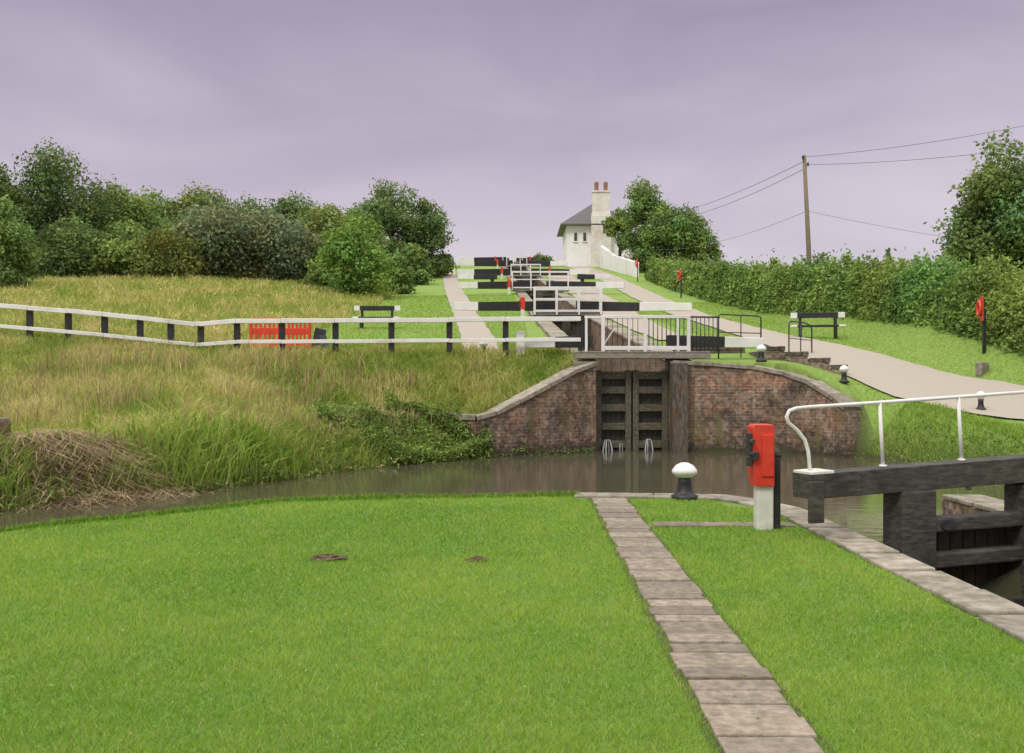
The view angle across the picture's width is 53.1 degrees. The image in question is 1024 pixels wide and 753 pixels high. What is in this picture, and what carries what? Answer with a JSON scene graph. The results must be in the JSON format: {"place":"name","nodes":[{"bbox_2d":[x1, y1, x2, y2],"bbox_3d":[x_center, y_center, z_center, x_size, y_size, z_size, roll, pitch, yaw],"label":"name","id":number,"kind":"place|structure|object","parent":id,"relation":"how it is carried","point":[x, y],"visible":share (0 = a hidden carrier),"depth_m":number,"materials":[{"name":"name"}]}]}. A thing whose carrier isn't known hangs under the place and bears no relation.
{"place":"outdoors","nodes":[
{"label":"outdoors","id":0,"kind":"place"},
{"bbox_2d":[250,338,564,359],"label":"verge grass","id":1,"kind":"structure","parent":0,"point":[422,344],"depth_m":31.13,"materials":[{"name":"green plant"}]},
{"bbox_2d":[443,268,498,351],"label":"lockside path","id":2,"kind":"structure","parent":0,"point":[471,330],"depth_m":49.96,"materials":[{"name":"beige concrete"}]},
{"bbox_2d":[0,449,1003,543],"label":"water","id":3,"kind":"structure","parent":0,"point":[629,471],"depth_m":19.80,"materials":[{"name":"brown liquid"}]},
{"bbox_2d":[0,494,1023,752],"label":"lawn","id":4,"kind":"structure","parent":0,"point":[466,666],"depth_m":6.07,"materials":[{"name":"green plant"}]},
{"bbox_2d":[0,490,580,531],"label":"edge grass","id":5,"kind":"structure","parent":4,"relation":"on","point":[195,508],"depth_m":12.98,"materials":[{"name":"green plant"}]},
{"bbox_2d":[309,553,347,561],"bbox_3d":[-1.603,1.572,8.959,0.361,0.046,0.262,0,0,0],"label":"molehill","id":6,"kind":"object","parent":4,"relation":"on","point":[322,557],"visible":0.98,"depth_m":8.90,"materials":[{"name":"soil"}]},
{"bbox_2d":[588,498,835,752],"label":"stone path","id":7,"kind":"structure","parent":4,"relation":"on","point":[715,664],"depth_m":5.82,"materials":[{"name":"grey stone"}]},
{"bbox_2d":[746,424,781,529],"bbox_3d":[2.639,1.060,10.715,0.398,1.120,0.330,0,0,0],"label":"paddle gear","id":8,"kind":"object","parent":4,"relation":"on","point":[763,459],"visible":0.95,"depth_m":10.66,"materials":[{"name":"red paint"}]},
{"bbox_2d":[0,264,1023,596],"bbox_3d":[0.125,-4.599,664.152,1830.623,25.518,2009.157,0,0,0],"label":"ground","id":9,"kind":"structure","parent":0,"point":[1008,584],"depth_m":30.79,"materials":[{"name":"green plant"}]},
{"bbox_2d":[0,418,10,445],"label":"brick pier","id":10,"kind":"structure","parent":9,"relation":"on","point":[4,422],"depth_m":16.65,"materials":[{"name":"brick"}]},
{"bbox_2d":[0,162,40,229],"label":"broadleaf tree","id":11,"kind":"object","parent":9,"relation":"on","point":[3,185],"visible":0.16,"depth_m":77.80,"materials":[{"name":"green plant"}]},
{"bbox_2d":[0,194,44,288],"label":"broadleaf tree","id":12,"kind":"object","parent":9,"relation":"on","point":[16,260],"visible":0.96,"depth_m":57.61,"materials":[{"name":"green plant"}]},
{"bbox_2d":[2,216,44,275],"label":"shrub","id":13,"kind":"object","parent":9,"relation":"on","point":[34,241],"visible":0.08,"depth_m":73.51,"materials":[{"name":"green plant"}]},
{"bbox_2d":[0,137,128,272],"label":"broadleaf tree","id":14,"kind":"object","parent":9,"relation":"on","point":[52,205],"visible":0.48,"depth_m":78.24,"materials":[{"name":"green plant"}]},
{"bbox_2d":[25,209,111,278],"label":"shrub","id":15,"kind":"object","parent":9,"relation":"on","point":[70,242],"visible":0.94,"depth_m":72.14,"materials":[{"name":"green plant"}]},
{"bbox_2d":[0,428,241,512],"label":"dead reeds","id":16,"kind":"object","parent":9,"relation":"on","point":[92,451],"visible":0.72,"depth_m":16.83,"materials":[{"name":"brown plant"}]},
{"bbox_2d":[80,216,161,276],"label":"shrub","id":17,"kind":"object","parent":9,"relation":"on","point":[118,252],"visible":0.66,"depth_m":72.59,"materials":[{"name":"green plant"}]},
{"bbox_2d":[85,182,169,243],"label":"broadleaf tree","id":18,"kind":"object","parent":9,"relation":"on","point":[138,213],"visible":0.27,"depth_m":83.96,"materials":[{"name":"green plant"}]},
{"bbox_2d":[124,185,187,234],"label":"broadleaf tree","id":19,"kind":"object","parent":9,"relation":"on","point":[161,206],"visible":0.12,"depth_m":90.74,"materials":[{"name":"green plant"}]},
{"bbox_2d":[120,223,210,278],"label":"shrub","id":20,"kind":"object","parent":9,"relation":"on","point":[169,263],"visible":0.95,"depth_m":71.73,"materials":[{"name":"green plant"}]},
{"bbox_2d":[154,206,219,270],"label":"shrub","id":21,"kind":"object","parent":9,"relation":"on","point":[170,223],"visible":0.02,"depth_m":81.63,"materials":[{"name":"green plant"}]},
{"bbox_2d":[161,179,235,246],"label":"broadleaf tree","id":22,"kind":"object","parent":9,"relation":"on","point":[197,198],"visible":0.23,"depth_m":89.38,"materials":[{"name":"green plant"}]},
{"bbox_2d":[0,270,397,351],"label":"field grass","id":23,"kind":"structure","parent":9,"relation":"on","point":[121,294],"depth_m":50.33,"materials":[{"name":"green plant"}]},
{"bbox_2d":[0,394,415,509],"bbox_3d":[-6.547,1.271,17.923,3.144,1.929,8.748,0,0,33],"label":"waterside reeds","id":24,"kind":"object","parent":9,"relation":"on","point":[181,440],"visible":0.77,"depth_m":18.44,"materials":[{"name":"green plant"}]},
{"bbox_2d":[163,196,291,278],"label":"willow tree","id":25,"kind":"object","parent":9,"relation":"on","point":[216,238],"visible":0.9,"depth_m":73.11,"materials":[{"name":"green plant"}]},
{"bbox_2d":[0,422,475,510],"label":"bank weeds","id":26,"kind":"object","parent":9,"relation":"on","point":[216,483],"visible":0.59,"depth_m":20.25,"materials":[{"name":"green plant"}]},
{"bbox_2d":[217,191,272,271],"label":"broadleaf tree","id":27,"kind":"object","parent":9,"relation":"on","point":[247,203],"visible":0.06,"depth_m":88.73,"materials":[{"name":"green plant"}]},
{"bbox_2d":[224,208,326,280],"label":"willow tree","id":28,"kind":"object","parent":9,"relation":"on","point":[279,262],"visible":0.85,"depth_m":74.46,"materials":[{"name":"green plant"}]},
{"bbox_2d":[249,318,310,348],"bbox_3d":[-7.025,-1.197,31.050,1.850,1.148,0.500,0,0,0],"label":"plastic barrier","id":29,"kind":"object","parent":9,"relation":"on","point":[292,331],"visible":0.48,"depth_m":30.99,"materials":[{"name":"red plastic"}]},
{"bbox_2d":[255,190,323,247],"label":"broadleaf tree","id":30,"kind":"object","parent":9,"relation":"on","point":[288,206],"visible":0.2,"depth_m":86.54,"materials":[{"name":"green plant"}]},
{"bbox_2d":[0,303,583,357],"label":"fence","id":31,"kind":"object","parent":9,"relation":"on","point":[391,340],"visible":0.85,"depth_m":29.83,"materials":[{"name":"white paint"}]},
{"bbox_2d":[0,331,593,508],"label":"bank grass","id":32,"kind":"structure","parent":9,"relation":"on","point":[209,376],"depth_m":26.34,"materials":[{"name":"green plant"}]},
{"bbox_2d":[297,245,342,288],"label":"shrub","id":33,"kind":"object","parent":9,"relation":"on","point":[313,278],"visible":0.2,"depth_m":69.06,"materials":[{"name":"green plant"}]},
{"bbox_2d":[310,327,329,350],"bbox_3d":[-5.850,-1.075,31.079,0.660,0.838,0.321,0,0,34],"label":"dark board","id":34,"kind":"object","parent":9,"relation":"on","point":[319,333],"visible":0.43,"depth_m":31.09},
{"bbox_2d":[295,201,350,276],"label":"broadleaf tree","id":35,"kind":"object","parent":9,"relation":"on","point":[327,217],"visible":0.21,"depth_m":83.06,"materials":[{"name":"green plant"}]},
{"bbox_2d":[292,230,355,278],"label":"shrub","id":36,"kind":"object","parent":9,"relation":"on","point":[306,268],"visible":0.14,"depth_m":76.79,"materials":[{"name":"green plant"}]},
{"bbox_2d":[312,210,399,296],"bbox_3d":[-10.045,-7.836,65.953,5.667,5.975,5.512,0,0,0],"label":"broadleaf tree","id":37,"kind":"object","parent":9,"relation":"on","point":[357,275],"visible":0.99,"depth_m":64.92,"materials":[{"name":"green plant"}]},
{"bbox_2d":[329,203,387,244],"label":"broadleaf tree","id":38,"kind":"object","parent":9,"relation":"on","point":[355,211],"visible":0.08,"depth_m":89.45,"materials":[{"name":"green plant"}]},
{"bbox_2d":[352,306,399,327],"bbox_3d":[-5.600,-2.407,42.340,1.920,1.060,0.500,0,0,0],"label":"bench","id":39,"kind":"object","parent":9,"relation":"on","point":[362,309],"visible":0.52,"depth_m":42.51,"materials":[{"name":"black paint"}]},
{"bbox_2d":[275,406,477,473],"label":"bank grass","id":40,"kind":"structure","parent":9,"relation":"on","point":[325,427],"depth_m":22.95,"materials":[{"name":"green plant"}]},
{"bbox_2d":[343,177,434,267],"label":"broadleaf tree","id":41,"kind":"object","parent":9,"relation":"on","point":[386,209],"visible":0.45,"depth_m":93.58,"materials":[{"name":"green plant"}]},
{"bbox_2d":[373,233,416,275],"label":"shrub","id":42,"kind":"object","parent":9,"relation":"on","point":[388,243],"visible":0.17,"depth_m":85.43,"materials":[{"name":"green plant"}]},
{"bbox_2d":[312,396,482,465],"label":"bank weeds","id":43,"kind":"object","parent":9,"relation":"on","point":[324,410],"visible":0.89,"depth_m":24.42,"materials":[{"name":"green plant"}]},
{"bbox_2d":[382,253,417,293],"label":"shrub","id":44,"kind":"object","parent":9,"relation":"on","point":[405,284],"visible":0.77,"depth_m":71.37,"materials":[{"name":"green plant"}]},
{"bbox_2d":[290,294,528,345],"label":"hill grass","id":45,"kind":"structure","parent":9,"relation":"on","point":[413,309],"depth_m":50.58,"materials":[{"name":"green plant"}]},
{"bbox_2d":[389,242,434,284],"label":"shrub","id":46,"kind":"object","parent":9,"relation":"on","point":[422,275],"visible":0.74,"depth_m":83.39,"materials":[{"name":"green plant"}]},
{"bbox_2d":[391,197,459,277],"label":"broadleaf tree","id":47,"kind":"object","parent":9,"relation":"on","point":[436,239],"visible":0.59,"depth_m":94.68,"materials":[{"name":"green plant"}]},
{"bbox_2d":[382,410,476,436],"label":"canal wall","id":48,"kind":"structure","parent":9,"relation":"on","point":[467,418],"depth_m":26.05,"materials":[{"name":"brick"}]},
{"bbox_2d":[384,386,493,457],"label":"wall weeds","id":49,"kind":"object","parent":9,"relation":"on","point":[487,441],"depth_m":25.88,"materials":[{"name":"green plant"}]},
{"bbox_2d":[432,252,455,276],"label":"shrub","id":50,"kind":"object","parent":9,"relation":"on","point":[449,255],"visible":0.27,"depth_m":97.63,"materials":[{"name":"green plant"}]},
{"bbox_2d":[322,353,597,437],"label":"bank grass","id":51,"kind":"structure","parent":9,"relation":"on","point":[490,401],"depth_m":28.15,"materials":[{"name":"green plant"}]},
{"bbox_2d":[458,274,496,281],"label":"lock gate beam","id":52,"kind":"structure","parent":9,"relation":"on","point":[491,277],"depth_m":82.85,"materials":[{"name":"black paint"}]},
{"bbox_2d":[458,257,557,263],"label":"lock gate","id":53,"kind":"structure","parent":9,"relation":"on","point":[485,259],"depth_m":129.12,"materials":[{"name":"black wood"}]},
{"bbox_2d":[516,331,524,355],"bbox_3d":[0.250,-0.950,29.900,0.240,0.750,0.200,0,0,0],"label":"mooring post","id":54,"kind":"object","parent":9,"relation":"on","point":[520,334],"visible":0.57,"depth_m":29.80,"materials":[{"name":"white paint"}]},
{"bbox_2d":[477,443,593,458],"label":"wall weeds","id":55,"kind":"object","parent":9,"relation":"on","point":[511,454],"depth_m":26.74,"materials":[{"name":"green plant"}]},
{"bbox_2d":[475,362,596,456],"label":"wing wall","id":56,"kind":"structure","parent":9,"relation":"on","point":[554,412],"depth_m":27.13,"materials":[{"name":"brick"}]},
{"bbox_2d":[532,252,553,266],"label":"shrub","id":57,"kind":"object","parent":9,"relation":"on","point":[538,257],"visible":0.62,"depth_m":123.09,"materials":[{"name":"green plant"}]},
{"bbox_2d":[501,266,597,366],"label":"lock chamber wall","id":58,"kind":"structure","parent":9,"relation":"on","point":[550,329],"depth_m":41.13,"materials":[{"name":"brick"}]},
{"bbox_2d":[458,260,566,280],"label":"lock gate","id":59,"kind":"structure","parent":58,"relation":"attached to","point":[509,262],"depth_m":115.12,"materials":[{"name":"black wood"}]},
{"bbox_2d":[510,264,540,276],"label":"footbridge","id":60,"kind":"object","parent":58,"relation":"on","point":[520,275],"visible":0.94,"depth_m":92.41,"materials":[{"name":"white paint"}]},
{"bbox_2d":[511,271,568,290],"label":"footbridge","id":61,"kind":"object","parent":58,"relation":"attached to","point":[531,279],"visible":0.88,"depth_m":70.41,"materials":[{"name":"white paint"}]},
{"bbox_2d":[458,281,624,299],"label":"lock gate","id":62,"kind":"structure","parent":58,"relation":"attached to","point":[539,294],"depth_m":71.14,"materials":[{"name":"black wood"}]},
{"bbox_2d":[453,301,691,349],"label":"lock gate","id":63,"kind":"structure","parent":58,"relation":"attached to","point":[569,328],"depth_m":49.16,"materials":[{"name":"black wood"}]},
{"bbox_2d":[577,274,610,281],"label":"lock gate beam","id":64,"kind":"structure","parent":9,"relation":"on","point":[581,277],"depth_m":82.85,"materials":[{"name":"black paint"}]},
{"bbox_2d":[557,182,638,266],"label":"lock keepers cottage","id":65,"kind":"structure","parent":9,"relation":"on","point":[582,234],"depth_m":124.00,"materials":[{"name":"paint"}]},
{"bbox_2d":[526,266,694,450],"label":"lock chamber wall","id":66,"kind":"structure","parent":9,"relation":"on","point":[623,365],"depth_m":36.58,"materials":[{"name":"brick"}]},
{"bbox_2d":[457,268,589,286],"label":"lock gate","id":67,"kind":"structure","parent":66,"relation":"attached to","point":[506,271],"depth_m":93.11,"materials":[{"name":"black wood"}]},
{"bbox_2d":[533,286,602,315],"bbox_3d":[2.646,-3.576,48.750,3.300,1.360,0.710,0,0,0],"label":"footbridge","id":68,"kind":"object","parent":66,"relation":"attached to","point":[577,312],"visible":0.98,"depth_m":48.41,"materials":[{"name":"white paint"}]},
{"bbox_2d":[525,335,763,451],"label":"lock gate","id":69,"kind":"structure","parent":66,"relation":"attached to","point":[632,410],"depth_m":28.67,"materials":[{"name":"black wood"}]},
{"bbox_2d":[574,315,719,358],"bbox_3d":[3.753,-1.105,28.527,4.006,1.220,0.915,0,0,0],"label":"footbridge","id":70,"kind":"object","parent":66,"relation":"on","point":[644,354],"visible":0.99,"depth_m":28.09,"materials":[{"name":"white paint"}]},
{"bbox_2d":[601,206,635,256],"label":"broadleaf tree","id":71,"kind":"object","parent":9,"relation":"on","point":[611,228],"visible":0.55,"depth_m":112.35,"materials":[{"name":"green plant"}]},
{"bbox_2d":[600,246,638,276],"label":"garden wall","id":72,"kind":"structure","parent":9,"relation":"on","point":[610,260],"depth_m":107.53,"materials":[{"name":"paint"}]},
{"bbox_2d":[614,176,676,272],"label":"broadleaf tree","id":73,"kind":"object","parent":9,"relation":"on","point":[643,198],"visible":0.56,"depth_m":106.84,"materials":[{"name":"green plant"}]},
{"bbox_2d":[649,259,681,282],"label":"shrub","id":74,"kind":"object","parent":9,"relation":"on","point":[655,272],"visible":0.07,"depth_m":83.76,"materials":[{"name":"green plant"}]},
{"bbox_2d":[633,200,699,272],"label":"broadleaf tree","id":75,"kind":"object","parent":9,"relation":"on","point":[655,237],"visible":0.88,"depth_m":104.66,"materials":[{"name":"green plant"}]},
{"bbox_2d":[656,202,718,260],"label":"broadleaf tree","id":76,"kind":"object","parent":9,"relation":"on","point":[701,224],"visible":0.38,"depth_m":106.50,"materials":[{"name":"green plant"}]},
{"bbox_2d":[669,260,707,288],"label":"shrub","id":77,"kind":"object","parent":9,"relation":"on","point":[675,283],"visible":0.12,"depth_m":73.84,"materials":[{"name":"green plant"}]},
{"bbox_2d":[690,229,725,264],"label":"broadleaf tree","id":78,"kind":"object","parent":9,"relation":"on","point":[706,251],"visible":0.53,"depth_m":105.55,"materials":[{"name":"green plant"}]},
{"bbox_2d":[672,347,744,353],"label":"brick wall","id":79,"kind":"structure","parent":9,"relation":"on","point":[729,350],"depth_m":31.67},
{"bbox_2d":[718,314,761,358],"bbox_3d":[6.780,-1.171,30.418,1.724,1.342,0.068,0,0,-31],"label":"metal railing","id":80,"kind":"object","parent":9,"relation":"on","point":[741,332],"visible":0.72,"depth_m":30.41,"materials":[{"name":"metal"}]},
{"bbox_2d":[756,345,766,361],"bbox_3d":[7.000,-0.652,28.750,0.297,0.480,0.294,0,0,0],"label":"mooring bollard","id":81,"kind":"object","parent":9,"relation":"on","point":[760,349],"visible":1,"depth_m":28.67,"materials":[{"name":"metal"}]},
{"bbox_2d":[673,360,861,456],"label":"wing wall","id":82,"kind":"structure","parent":9,"relation":"on","point":[733,402],"depth_m":27.71,"materials":[{"name":"brick"}]},
{"bbox_2d":[564,266,1023,418],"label":"towpath","id":83,"kind":"structure","parent":9,"relation":"on","point":[896,377],"depth_m":29.27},
{"bbox_2d":[788,321,812,352],"bbox_3d":[9.059,-1.062,32.113,1.154,1.342,0.073,0,0,-36],"label":"handrail","id":84,"kind":"object","parent":83,"relation":"on","point":[800,339],"visible":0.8,"depth_m":32.09,"materials":[{"name":"metal"}]},
{"bbox_2d":[976,391,985,409],"bbox_3d":[11.400,0.596,24.900,0.252,0.480,0.249,0,0,0],"label":"mooring bollard","id":85,"kind":"object","parent":83,"relation":"on","point":[980,406],"visible":0.81,"depth_m":24.84,"materials":[{"name":"black metal"}]},
{"bbox_2d":[748,346,847,374],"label":"brick steps","id":86,"kind":"structure","parent":9,"relation":"on","point":[774,353],"depth_m":29.25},
{"bbox_2d":[574,492,1023,643],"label":"lock wall","id":87,"kind":"structure","parent":9,"relation":"on","point":[1004,615],"depth_m":8.37,"materials":[{"name":"stone"}]},
{"bbox_2d":[671,462,697,500],"bbox_3d":[2.250,1.360,13.350,0.350,0.480,0.346,0,0,0],"label":"mooring bollard","id":88,"kind":"object","parent":87,"relation":"on","point":[684,472],"visible":0.99,"depth_m":13.26,"materials":[{"name":"black metal"}]},
{"bbox_2d":[802,155,811,261],"bbox_3d":[17.360,-7.174,59.975,0.840,11.562,0.370,0,0,0],"label":"utility pole","id":89,"kind":"object","parent":9,"relation":"on","point":[807,225],"visible":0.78,"depth_m":59.89,"materials":[{"name":"brown wood"}]},
{"bbox_2d":[808,126,1021,156],"bbox_3d":[38.502,-18.824,61.001,43.053,11.975,0.025,0,0,-3],"label":"overhead wire","id":90,"kind":"object","parent":89,"relation":"attached to","point":[913,144],"visible":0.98,"depth_m":60.30,"materials":[{"name":"black metal"}]},
{"bbox_2d":[791,312,845,338],"bbox_3d":[11.210,-1.830,37.539,1.920,1.060,0.517,0,0,14],"label":"bench","id":91,"kind":"object","parent":9,"relation":"on","point":[833,315],"visible":0.84,"depth_m":37.57,"materials":[{"name":"black paint"}]},
{"bbox_2d":[638,302,1023,462],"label":"hill grass","id":92,"kind":"structure","parent":9,"relation":"on","point":[825,334],"depth_m":38.42,"materials":[{"name":"green plant"}]},
{"bbox_2d":[644,243,1023,357],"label":"hedge","id":93,"kind":"object","parent":9,"relation":"on","point":[922,294],"visible":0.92,"depth_m":38.80,"materials":[{"name":"green plant"}]},
{"bbox_2d":[839,365,848,382],"bbox_3d":[8.950,-0.068,27.600,0.263,0.480,0.260,0,0,0],"label":"mooring bollard","id":94,"kind":"object","parent":9,"relation":"on","point":[843,369],"visible":1,"depth_m":27.53,"materials":[{"name":"metal"}]},
{"bbox_2d":[855,401,1023,485],"bbox_3d":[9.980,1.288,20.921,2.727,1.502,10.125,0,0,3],"label":"bank grass","id":95,"kind":"structure","parent":9,"relation":"on","point":[976,421],"depth_m":23.79,"materials":[{"name":"green plant"}]},
{"bbox_2d":[941,494,1003,514],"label":"lock wall","id":96,"kind":"structure","parent":9,"relation":"on","point":[961,503],"depth_m":12.79,"materials":[{"name":"stone"}]},
{"bbox_2d":[785,390,1023,606],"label":"lock gate","id":97,"kind":"structure","parent":96,"relation":"attached to","point":[978,549],"depth_m":10.54,"materials":[{"name":"black paint"}]},
{"bbox_2d":[923,125,1023,277],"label":"broadleaf tree","id":98,"kind":"object","parent":9,"relation":"on","point":[994,190],"visible":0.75,"depth_m":59.07,"materials":[{"name":"green plant"}]},
{"bbox_2d":[932,210,1023,273],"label":"broadleaf tree","id":99,"kind":"object","parent":9,"relation":"on","point":[992,252],"visible":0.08,"depth_m":59.63,"materials":[{"name":"green plant"}]},
{"bbox_2d":[976,296,985,353],"bbox_3d":[13.534,-1.387,29.515,0.230,1.841,0.493,0,0,13],"label":"lifebuoy stand","id":100,"kind":"object","parent":9,"relation":"on","point":[980,311],"visible":0.99,"depth_m":29.46,"materials":[{"name":"red paint"}]},
{"bbox_2d":[975,362,988,376],"bbox_3d":[12.950,-0.194,28.200,0.350,0.400,0.200,0,0,-29],"label":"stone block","id":101,"kind":"object","parent":9,"relation":"on","point":[981,368],"visible":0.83,"depth_m":28.10,"materials":[{"name":"grey stone"}]},
{"bbox_2d":[0,0,1023,270],"label":"sky","id":102,"kind":"structure","parent":0,"point":[507,115],"materials":[{"name":"purple"}]},
{"bbox_2d":[546,275,676,339],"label":"lockside paving","id":103,"kind":"structure","parent":0,"point":[637,324],"depth_m":52.10,"materials":[{"name":"beige concrete"}]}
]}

